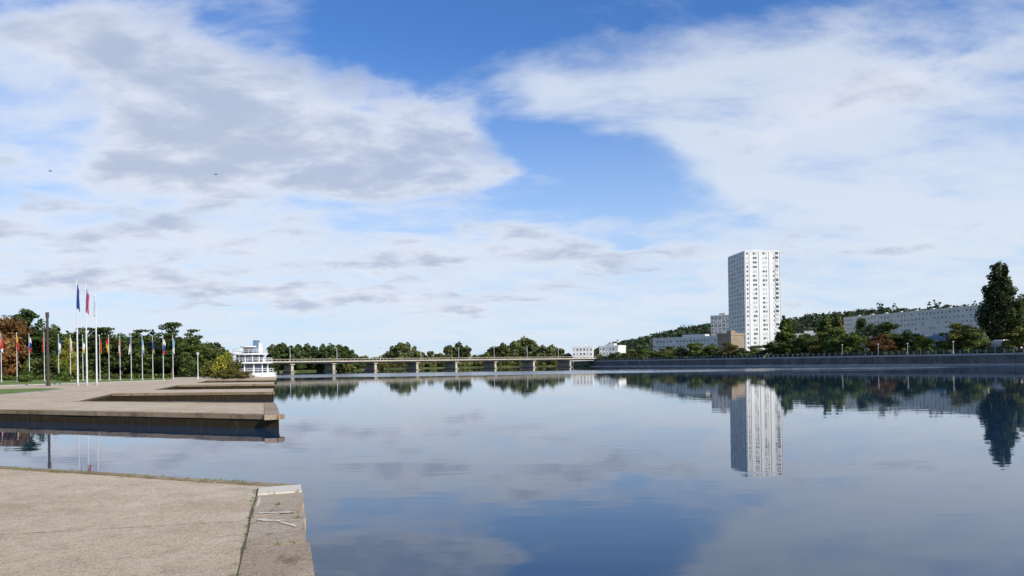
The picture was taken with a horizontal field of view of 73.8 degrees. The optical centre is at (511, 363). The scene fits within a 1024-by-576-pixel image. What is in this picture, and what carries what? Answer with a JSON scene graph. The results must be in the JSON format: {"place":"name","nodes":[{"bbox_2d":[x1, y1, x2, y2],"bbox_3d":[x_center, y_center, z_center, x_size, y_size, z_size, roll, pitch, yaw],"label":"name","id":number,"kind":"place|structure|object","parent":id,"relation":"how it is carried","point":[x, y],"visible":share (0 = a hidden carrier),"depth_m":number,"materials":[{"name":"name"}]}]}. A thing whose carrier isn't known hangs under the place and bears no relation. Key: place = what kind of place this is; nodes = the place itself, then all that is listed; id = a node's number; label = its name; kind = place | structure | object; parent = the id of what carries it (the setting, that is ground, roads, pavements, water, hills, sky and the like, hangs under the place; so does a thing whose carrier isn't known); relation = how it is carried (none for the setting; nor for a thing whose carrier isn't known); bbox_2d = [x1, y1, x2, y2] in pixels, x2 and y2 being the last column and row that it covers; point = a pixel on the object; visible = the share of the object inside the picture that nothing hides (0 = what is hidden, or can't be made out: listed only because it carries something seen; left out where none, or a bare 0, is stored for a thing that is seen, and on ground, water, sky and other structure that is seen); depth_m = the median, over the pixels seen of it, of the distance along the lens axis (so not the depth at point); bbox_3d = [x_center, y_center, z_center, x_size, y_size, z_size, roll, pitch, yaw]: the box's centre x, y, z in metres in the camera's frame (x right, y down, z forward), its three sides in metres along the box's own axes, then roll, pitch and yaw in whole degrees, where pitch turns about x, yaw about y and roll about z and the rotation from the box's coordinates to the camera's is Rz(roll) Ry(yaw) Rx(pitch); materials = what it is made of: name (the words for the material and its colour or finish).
{"place":"outdoors","nodes":[
{"label":"outdoors","id":0,"kind":"place"},
{"bbox_2d":[0,376,278,575],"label":"concrete quay","id":1,"kind":"structure","parent":0,"point":[64,505],"depth_m":7.89,"materials":[{"name":"concrete"}]},
{"bbox_2d":[0,315,31,374],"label":"deciduous tree","id":2,"kind":"object","parent":1,"relation":"on","point":[10,361],"visible":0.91,"depth_m":127.91,"materials":[{"name":"brown plant"}]},
{"bbox_2d":[0,388,63,395],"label":"lawn","id":3,"kind":"structure","parent":1,"relation":"on","point":[17,391],"depth_m":51.75,"materials":[{"name":"green plant"}]},
{"bbox_2d":[45,312,50,385],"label":"column","id":4,"kind":"structure","parent":1,"relation":"on","point":[48,383],"depth_m":69.91,"materials":[{"name":"metal"}]},
{"bbox_2d":[55,337,76,373],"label":"willow tree","id":5,"kind":"object","parent":1,"relation":"on","point":[65,358],"visible":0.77,"depth_m":117.61,"materials":[{"name":"green plant"}]},
{"bbox_2d":[76,279,79,385],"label":"flagpole","id":6,"kind":"object","parent":1,"relation":"on","point":[78,307],"visible":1,"depth_m":69.96,"materials":[{"name":"metal"}]},
{"bbox_2d":[0,378,171,385],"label":"lawn","id":7,"kind":"structure","parent":1,"relation":"on","point":[14,382],"depth_m":89.47,"materials":[{"name":"green plant"}]},
{"bbox_2d":[0,337,3,381],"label":"flagpole","id":8,"kind":"object","parent":7,"relation":"on","point":[2,341],"visible":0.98,"depth_m":95.14,"materials":[{"name":"metal"}]},
{"bbox_2d":[16,332,18,381],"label":"flagpole","id":9,"kind":"object","parent":7,"relation":"on","point":[17,346],"visible":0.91,"depth_m":95.11,"materials":[{"name":"metal"}]},
{"bbox_2d":[16,362,33,381],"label":"topiary cone","id":10,"kind":"object","parent":7,"relation":"on","point":[24,374],"visible":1,"depth_m":91.68,"materials":[{"name":"green plant"}]},
{"bbox_2d":[42,339,45,380],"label":"flagpole","id":11,"kind":"object","parent":7,"relation":"on","point":[44,359],"visible":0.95,"depth_m":97.86,"materials":[{"name":"metal"}]},
{"bbox_2d":[58,334,60,372],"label":"flagpole","id":12,"kind":"object","parent":7,"relation":"on","point":[59,346],"visible":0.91,"depth_m":94.81,"materials":[{"name":"metal"}]},
{"bbox_2d":[55,361,72,380],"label":"topiary cone","id":13,"kind":"object","parent":7,"relation":"on","point":[63,374],"visible":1,"depth_m":91.67,"materials":[{"name":"green plant"}]},
{"bbox_2d":[82,334,84,379],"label":"flagpole","id":14,"kind":"object","parent":7,"relation":"on","point":[83,345],"visible":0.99,"depth_m":97.27,"materials":[{"name":"metal"}]},
{"bbox_2d":[0,373,172,379],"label":"clipped hedge","id":15,"kind":"object","parent":7,"relation":"on","point":[90,376],"visible":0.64,"depth_m":113.74,"materials":[{"name":"green plant"}]},
{"bbox_2d":[99,335,101,379],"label":"flagpole","id":16,"kind":"object","parent":7,"relation":"on","point":[100,347],"visible":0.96,"depth_m":96.82,"materials":[{"name":"metal"}]},
{"bbox_2d":[141,339,143,379],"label":"flagpole","id":17,"kind":"object","parent":7,"relation":"on","point":[142,357],"visible":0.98,"depth_m":95.42,"materials":[{"name":"metal"}]},
{"bbox_2d":[152,335,154,378],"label":"flagpole","id":18,"kind":"object","parent":7,"relation":"on","point":[153,350],"visible":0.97,"depth_m":97.22,"materials":[{"name":"metal"}]},
{"bbox_2d":[162,339,165,379],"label":"flagpole","id":19,"kind":"object","parent":7,"relation":"on","point":[164,343],"visible":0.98,"depth_m":95.26,"materials":[{"name":"metal"}]},
{"bbox_2d":[85,284,88,384],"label":"flagpole","id":20,"kind":"object","parent":1,"relation":"on","point":[86,306],"visible":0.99,"depth_m":69.95,"materials":[{"name":"metal"}]},
{"bbox_2d":[94,289,98,384],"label":"flagpole","id":21,"kind":"object","parent":1,"relation":"on","point":[95,317],"visible":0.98,"depth_m":69.95,"materials":[{"name":"metal"}]},
{"bbox_2d":[0,409,284,419],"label":"quay edge coping","id":22,"kind":"object","parent":1,"relation":"on","point":[155,414],"visible":1,"depth_m":24.91,"materials":[{"name":"concrete"}]},
{"bbox_2d":[0,466,292,486],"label":"quay edge coping","id":23,"kind":"object","parent":1,"relation":"on","point":[162,478],"visible":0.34,"depth_m":9.96,"materials":[{"name":"concrete"}]},
{"bbox_2d":[4,409,302,575],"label":"weeds","id":24,"kind":"object","parent":1,"relation":"on","point":[297,517],"visible":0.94,"depth_m":9.46,"materials":[{"name":"green plant"}]},
{"bbox_2d":[72,401,267,402],"bbox_3d":[-16.423,1.904,32.471,12.448,0.165,0.356,-1,0,21],"label":"quay edge coping","id":25,"kind":"object","parent":1,"relation":"on","point":[174,402],"visible":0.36,"depth_m":32.05,"materials":[{"name":"concrete"}]},
{"bbox_2d":[112,392,274,395],"bbox_3d":[-20.726,1.970,44.285,11.049,0.162,0.398,-1,0,7],"label":"quay edge coping","id":26,"kind":"object","parent":1,"relation":"on","point":[190,393],"visible":1,"depth_m":44.09,"materials":[{"name":"concrete"}]},
{"bbox_2d":[199,358,216,377],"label":"bush","id":27,"kind":"object","parent":1,"relation":"on","point":[206,369],"visible":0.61,"depth_m":109.33,"materials":[{"name":"green plant"}]},
{"bbox_2d":[212,351,233,372],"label":"bush","id":28,"kind":"object","parent":1,"relation":"on","point":[220,363],"visible":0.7,"depth_m":103.38,"materials":[{"name":"yellow plant"}]},
{"bbox_2d":[210,369,237,378],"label":"bush","id":29,"kind":"object","parent":1,"relation":"on","point":[223,374],"visible":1,"depth_m":94.58,"materials":[{"name":"green plant"}]},
{"bbox_2d":[178,384,274,386],"bbox_3d":[-26.971,2.063,64.347,9.524,0.164,0.461,-1,0,7],"label":"quay edge coping","id":30,"kind":"object","parent":1,"relation":"on","point":[227,385],"visible":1,"depth_m":64.05,"materials":[{"name":"concrete"}]},
{"bbox_2d":[225,359,243,372],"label":"bush","id":31,"kind":"object","parent":1,"relation":"on","point":[236,366],"visible":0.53,"depth_m":103.89,"materials":[{"name":"green plant"}]},
{"bbox_2d":[208,379,275,381],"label":"quay edge coping","id":32,"kind":"object","parent":1,"relation":"on","point":[245,380],"visible":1,"depth_m":87.58,"materials":[{"name":"concrete"}]},
{"bbox_2d":[230,371,254,378],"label":"bush","id":33,"kind":"object","parent":1,"relation":"on","point":[244,375],"visible":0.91,"depth_m":95.69,"materials":[{"name":"green plant"}]},
{"bbox_2d":[237,490,257,575],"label":"quay joint","id":34,"kind":"object","parent":1,"relation":"on","point":[243,545],"visible":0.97,"depth_m":6.29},
{"bbox_2d":[229,339,276,376],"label":"lakeside restaurant","id":35,"kind":"structure","parent":1,"relation":"on","point":[251,358],"depth_m":116.20,"materials":[{"name":"white concrete"}]},
{"bbox_2d":[264,402,279,419],"bbox_3d":[-9.321,1.799,26.392,0.492,0.161,8.298,-1,0,-20],"label":"quay edge coping","id":36,"kind":"object","parent":1,"relation":"on","point":[270,408],"visible":0.96,"depth_m":24.21,"materials":[{"name":"concrete"}]},
{"bbox_2d":[238,484,313,575],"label":"quay coping","id":37,"kind":"object","parent":1,"relation":"on","point":[263,555],"visible":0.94,"depth_m":6.29,"materials":[{"name":"concrete"}]},
{"bbox_2d":[257,497,298,526],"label":"mortar repair","id":38,"kind":"structure","parent":37,"relation":"on","point":[262,519],"depth_m":7.07,"materials":[{"name":"concrete"}]},
{"bbox_2d":[0,365,1023,575],"bbox_3d":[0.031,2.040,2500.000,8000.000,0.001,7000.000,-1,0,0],"label":"water","id":39,"kind":"structure","parent":0,"point":[911,470],"depth_m":13.80,"materials":[{"name":"blue liquid"}]},
{"bbox_2d":[264,356,597,371],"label":"road bridge","id":40,"kind":"structure","parent":39,"relation":"in","point":[371,365],"depth_m":277.20,"materials":[{"name":"concrete"}]},
{"bbox_2d":[0,0,1023,361],"label":"sky","id":41,"kind":"structure","parent":0,"point":[429,175],"materials":[{"name":"blue"}]},
{"bbox_2d":[174,352,1021,375],"bbox_3d":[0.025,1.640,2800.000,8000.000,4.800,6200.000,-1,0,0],"label":"ground","id":42,"kind":"structure","parent":0,"point":[581,363],"depth_m":357.76,"materials":[{"name":"concrete"}]},
{"bbox_2d":[8,308,45,372],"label":"pine tree","id":43,"kind":"object","parent":42,"relation":"on","point":[28,316],"visible":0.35,"depth_m":134.35,"materials":[{"name":"green plant"}]},
{"bbox_2d":[23,318,64,352],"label":"deciduous tree","id":44,"kind":"object","parent":42,"relation":"on","point":[38,324],"visible":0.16,"depth_m":139.86,"materials":[{"name":"green plant"}]},
{"bbox_2d":[37,329,73,369],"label":"deciduous tree","id":45,"kind":"object","parent":42,"relation":"on","point":[53,338],"visible":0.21,"depth_m":130.60,"materials":[{"name":"green plant"}]},
{"bbox_2d":[65,327,100,358],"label":"cedar tree","id":46,"kind":"object","parent":42,"relation":"on","point":[82,330],"visible":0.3,"depth_m":137.16,"materials":[{"name":"green plant"}]},
{"bbox_2d":[81,327,124,372],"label":"cedar tree","id":47,"kind":"object","parent":42,"relation":"on","point":[103,339],"visible":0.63,"depth_m":133.74,"materials":[{"name":"green plant"}]},
{"bbox_2d":[0,349,227,376],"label":"park shrubs","id":48,"kind":"object","parent":42,"relation":"on","point":[181,370],"visible":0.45,"depth_m":129.04,"materials":[{"name":"green plant"}]},
{"bbox_2d":[100,333,141,373],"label":"deciduous tree","id":49,"kind":"object","parent":42,"relation":"on","point":[122,357],"visible":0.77,"depth_m":134.37,"materials":[{"name":"green plant"}]},
{"bbox_2d":[28,329,228,376],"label":"park trees","id":50,"kind":"object","parent":42,"relation":"on","point":[213,346],"visible":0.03,"depth_m":161.03,"materials":[{"name":"green plant"}]},
{"bbox_2d":[116,329,150,368],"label":"cedar tree","id":51,"kind":"object","parent":42,"relation":"on","point":[138,338],"visible":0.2,"depth_m":139.16,"materials":[{"name":"green plant"}]},
{"bbox_2d":[133,335,167,370],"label":"deciduous tree","id":52,"kind":"object","parent":42,"relation":"on","point":[147,342],"visible":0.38,"depth_m":132.83,"materials":[{"name":"green plant"}]},
{"bbox_2d":[153,322,188,373],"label":"tree","id":53,"kind":"object","parent":42,"relation":"on","point":[171,361],"visible":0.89,"depth_m":129.19,"materials":[{"name":"green plant"}]},
{"bbox_2d":[174,329,205,376],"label":"cedar tree","id":54,"kind":"object","parent":42,"relation":"on","point":[192,350],"visible":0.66,"depth_m":133.67,"materials":[{"name":"green plant"}]},
{"bbox_2d":[194,342,213,355],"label":"deciduous tree","id":55,"kind":"object","parent":42,"relation":"on","point":[207,348],"visible":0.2,"depth_m":148.36,"materials":[{"name":"green plant"}]},
{"bbox_2d":[265,342,360,370],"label":"distant trees","id":56,"kind":"object","parent":42,"relation":"on","point":[305,352],"visible":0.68,"depth_m":279.23,"materials":[{"name":"green plant"}]},
{"bbox_2d":[277,356,596,370],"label":"riverside scrub","id":57,"kind":"object","parent":42,"relation":"on","point":[347,366],"visible":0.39,"depth_m":400.51,"materials":[{"name":"green plant"}]},
{"bbox_2d":[358,336,572,365],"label":"distant trees","id":58,"kind":"object","parent":42,"relation":"on","point":[523,347],"visible":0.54,"depth_m":413.54,"materials":[{"name":"green plant"}]},
{"bbox_2d":[572,346,593,364],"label":"walls","id":59,"kind":"structure","parent":42,"relation":"on","point":[582,351],"depth_m":397.02,"materials":[{"name":"paint"}]},
{"bbox_2d":[599,345,625,356],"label":"walls","id":60,"kind":"structure","parent":42,"relation":"on","point":[621,348],"depth_m":399.42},
{"bbox_2d":[624,350,637,356],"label":"deciduous tree","id":61,"kind":"object","parent":42,"relation":"on","point":[631,353],"visible":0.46,"depth_m":304.06,"materials":[{"name":"green plant"}]},
{"bbox_2d":[657,346,676,356],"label":"deciduous tree","id":62,"kind":"object","parent":42,"relation":"on","point":[668,349],"visible":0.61,"depth_m":279.02,"materials":[{"name":"green plant"}]},
{"bbox_2d":[672,347,687,358],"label":"deciduous tree","id":63,"kind":"object","parent":42,"relation":"on","point":[678,353],"visible":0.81,"depth_m":267.69,"materials":[{"name":"green plant"}]},
{"bbox_2d":[652,336,716,358],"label":"walls","id":64,"kind":"structure","parent":42,"relation":"on","point":[682,343],"depth_m":340.89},
{"bbox_2d":[653,339,716,355],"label":"windows","id":65,"kind":"structure","parent":64,"relation":"attached to","point":[683,341],"depth_m":341.24,"materials":[{"name":"grey glass"}]},
{"bbox_2d":[655,339,716,349],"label":"window frames","id":66,"kind":"structure","parent":64,"relation":"attached to","point":[679,341],"depth_m":341.86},
{"bbox_2d":[682,334,708,336],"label":"roof","id":67,"kind":"structure","parent":64,"relation":"on","point":[693,335],"depth_m":341.67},
{"bbox_2d":[685,342,703,354],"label":"deciduous tree","id":68,"kind":"object","parent":42,"relation":"on","point":[696,347],"visible":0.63,"depth_m":263.04,"materials":[{"name":"green plant"}]},
{"bbox_2d":[701,343,721,355],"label":"deciduous tree","id":69,"kind":"object","parent":42,"relation":"on","point":[709,349],"visible":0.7,"depth_m":252.10,"materials":[{"name":"green plant"}]},
{"bbox_2d":[718,342,737,356],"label":"deciduous tree","id":70,"kind":"object","parent":42,"relation":"on","point":[725,350],"visible":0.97,"depth_m":241.49,"materials":[{"name":"green plant"}]},
{"bbox_2d":[732,347,747,353],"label":"deciduous tree","id":71,"kind":"object","parent":42,"relation":"on","point":[742,350],"visible":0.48,"depth_m":237.78,"materials":[{"name":"green plant"}]},
{"bbox_2d":[748,345,762,354],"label":"deciduous tree","id":72,"kind":"object","parent":42,"relation":"on","point":[753,348],"visible":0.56,"depth_m":234.04,"materials":[{"name":"green plant"}]},
{"bbox_2d":[759,340,787,353],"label":"deciduous tree","id":73,"kind":"object","parent":42,"relation":"on","point":[770,347],"visible":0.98,"depth_m":224.35,"materials":[{"name":"green plant"}]},
{"bbox_2d":[774,315,796,353],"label":"poplar tree","id":74,"kind":"object","parent":42,"relation":"on","point":[785,328],"visible":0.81,"depth_m":242.05,"materials":[{"name":"green plant"}]},
{"bbox_2d":[788,333,811,353],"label":"deciduous tree","id":75,"kind":"object","parent":42,"relation":"on","point":[797,343],"visible":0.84,"depth_m":215.37,"materials":[{"name":"green plant"}]},
{"bbox_2d":[589,348,1023,366],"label":"embankment wall","id":76,"kind":"structure","parent":42,"relation":"on","point":[1004,358],"depth_m":192.79,"materials":[{"name":"concrete"}]},
{"bbox_2d":[594,345,1023,360],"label":"bank shrubs","id":77,"kind":"object","parent":42,"relation":"on","point":[856,351],"visible":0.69,"depth_m":205.04,"materials":[{"name":"green plant"}]},
{"bbox_2d":[803,332,828,353],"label":"deciduous tree","id":78,"kind":"object","parent":42,"relation":"on","point":[816,345],"visible":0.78,"depth_m":209.91,"materials":[{"name":"green plant"}]},
{"bbox_2d":[815,312,834,333],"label":"poplar tree","id":79,"kind":"object","parent":42,"relation":"on","point":[824,325],"visible":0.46,"depth_m":257.95,"materials":[{"name":"green plant"}]},
{"bbox_2d":[821,327,844,352],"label":"deciduous tree","id":80,"kind":"object","parent":42,"relation":"on","point":[833,338],"visible":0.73,"depth_m":206.92,"materials":[{"name":"green plant"}]},
{"bbox_2d":[831,314,845,333],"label":"poplar tree","id":81,"kind":"object","parent":42,"relation":"on","point":[838,324],"visible":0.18,"depth_m":258.25,"materials":[{"name":"green plant"}]},
{"bbox_2d":[836,331,866,351],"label":"deciduous tree","id":82,"kind":"object","parent":42,"relation":"on","point":[849,341],"visible":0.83,"depth_m":199.89,"materials":[{"name":"green plant"}]},
{"bbox_2d":[853,318,877,343],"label":"deciduous tree","id":83,"kind":"object","parent":42,"relation":"on","point":[861,322],"visible":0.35,"depth_m":226.47,"materials":[{"name":"green plant"}]},
{"bbox_2d":[863,333,897,354],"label":"deciduous tree","id":84,"kind":"object","parent":42,"relation":"on","point":[872,345],"visible":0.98,"depth_m":187.50,"materials":[{"name":"brown plant"}]},
{"bbox_2d":[864,321,904,351],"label":"deciduous tree","id":85,"kind":"object","parent":42,"relation":"on","point":[885,328],"visible":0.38,"depth_m":210.47,"materials":[{"name":"green plant"}]},
{"bbox_2d":[792,333,1013,353],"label":"bank trees","id":86,"kind":"object","parent":42,"relation":"on","point":[813,336],"visible":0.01,"depth_m":232.36,"materials":[{"name":"green plant"}]},
{"bbox_2d":[888,330,923,350],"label":"deciduous tree","id":87,"kind":"object","parent":42,"relation":"on","point":[901,342],"visible":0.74,"depth_m":188.17,"materials":[{"name":"green plant"}]},
{"bbox_2d":[843,305,985,339],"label":"apartment slab block","id":88,"kind":"structure","parent":42,"relation":"on","point":[932,321],"depth_m":380.13,"materials":[{"name":"white concrete"}]},
{"bbox_2d":[844,308,979,339],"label":"window frames","id":89,"kind":"structure","parent":88,"relation":"in","point":[970,308],"depth_m":378.14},
{"bbox_2d":[845,308,985,336],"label":"windows","id":90,"kind":"structure","parent":88,"relation":"in","point":[975,308],"depth_m":380.73,"materials":[{"name":"grey glass"}]},
{"bbox_2d":[911,335,934,350],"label":"deciduous tree","id":91,"kind":"object","parent":42,"relation":"on","point":[925,342],"visible":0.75,"depth_m":179.42,"materials":[{"name":"green plant"}]},
{"bbox_2d":[926,336,945,346],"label":"walls","id":92,"kind":"structure","parent":42,"relation":"on","point":[938,338],"depth_m":202.98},
{"bbox_2d":[932,341,950,351],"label":"deciduous tree","id":93,"kind":"object","parent":42,"relation":"on","point":[941,344],"visible":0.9,"depth_m":173.13,"materials":[{"name":"green plant"}]},
{"bbox_2d":[935,323,985,349],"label":"deciduous tree","id":94,"kind":"object","parent":42,"relation":"on","point":[956,336],"visible":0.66,"depth_m":171.83,"materials":[{"name":"green plant"}]},
{"bbox_2d":[959,327,991,349],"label":"deciduous tree","id":95,"kind":"object","parent":42,"relation":"on","point":[972,336],"visible":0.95,"depth_m":168.32,"materials":[{"name":"green plant"}]},
{"bbox_2d":[974,261,1023,340],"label":"poplar tree","id":96,"kind":"object","parent":42,"relation":"on","point":[1002,312],"visible":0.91,"depth_m":175.09,"materials":[{"name":"green plant"}]},
{"bbox_2d":[999,326,1023,351],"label":"deciduous tree","id":97,"kind":"object","parent":42,"relation":"on","point":[1015,342],"visible":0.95,"depth_m":158.12,"materials":[{"name":"green plant"}]},
{"bbox_2d":[710,313,728,335],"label":"apartment block","id":98,"kind":"structure","parent":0,"point":[719,323],"depth_m":516.55,"materials":[{"name":"white concrete"}]},
{"bbox_2d":[711,317,728,335],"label":"windows","id":99,"kind":"structure","parent":98,"relation":"in","point":[711,317],"depth_m":516.22,"materials":[{"name":"grey glass"}]},
{"bbox_2d":[717,333,744,350],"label":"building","id":100,"kind":"structure","parent":0,"point":[735,339],"depth_m":297.00,"materials":[{"name":"beige concrete"}]},
{"bbox_2d":[728,250,780,353],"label":"residential tower","id":101,"kind":"structure","parent":0,"point":[754,292],"depth_m":441.28,"materials":[{"name":"white concrete"}]},
{"bbox_2d":[729,252,778,347],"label":"window panes","id":102,"kind":"structure","parent":101,"relation":"in","point":[776,275],"depth_m":441.77,"materials":[{"name":"grey glass"}]},
{"bbox_2d":[989,340,1022,349],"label":"walls","id":103,"kind":"structure","parent":0,"point":[995,343],"depth_m":168.60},
{"bbox_3d":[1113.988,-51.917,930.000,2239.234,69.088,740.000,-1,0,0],"label":"hill","id":104,"kind":"structure","parent":0,"visible":0},
{"bbox_2d":[594,300,1023,356],"bbox_3d":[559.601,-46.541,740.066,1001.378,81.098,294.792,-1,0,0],"label":"hill forest","id":105,"kind":"object","parent":104,"relation":"on","point":[810,321],"visible":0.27,"depth_m":752.82,"materials":[{"name":"green plant"}]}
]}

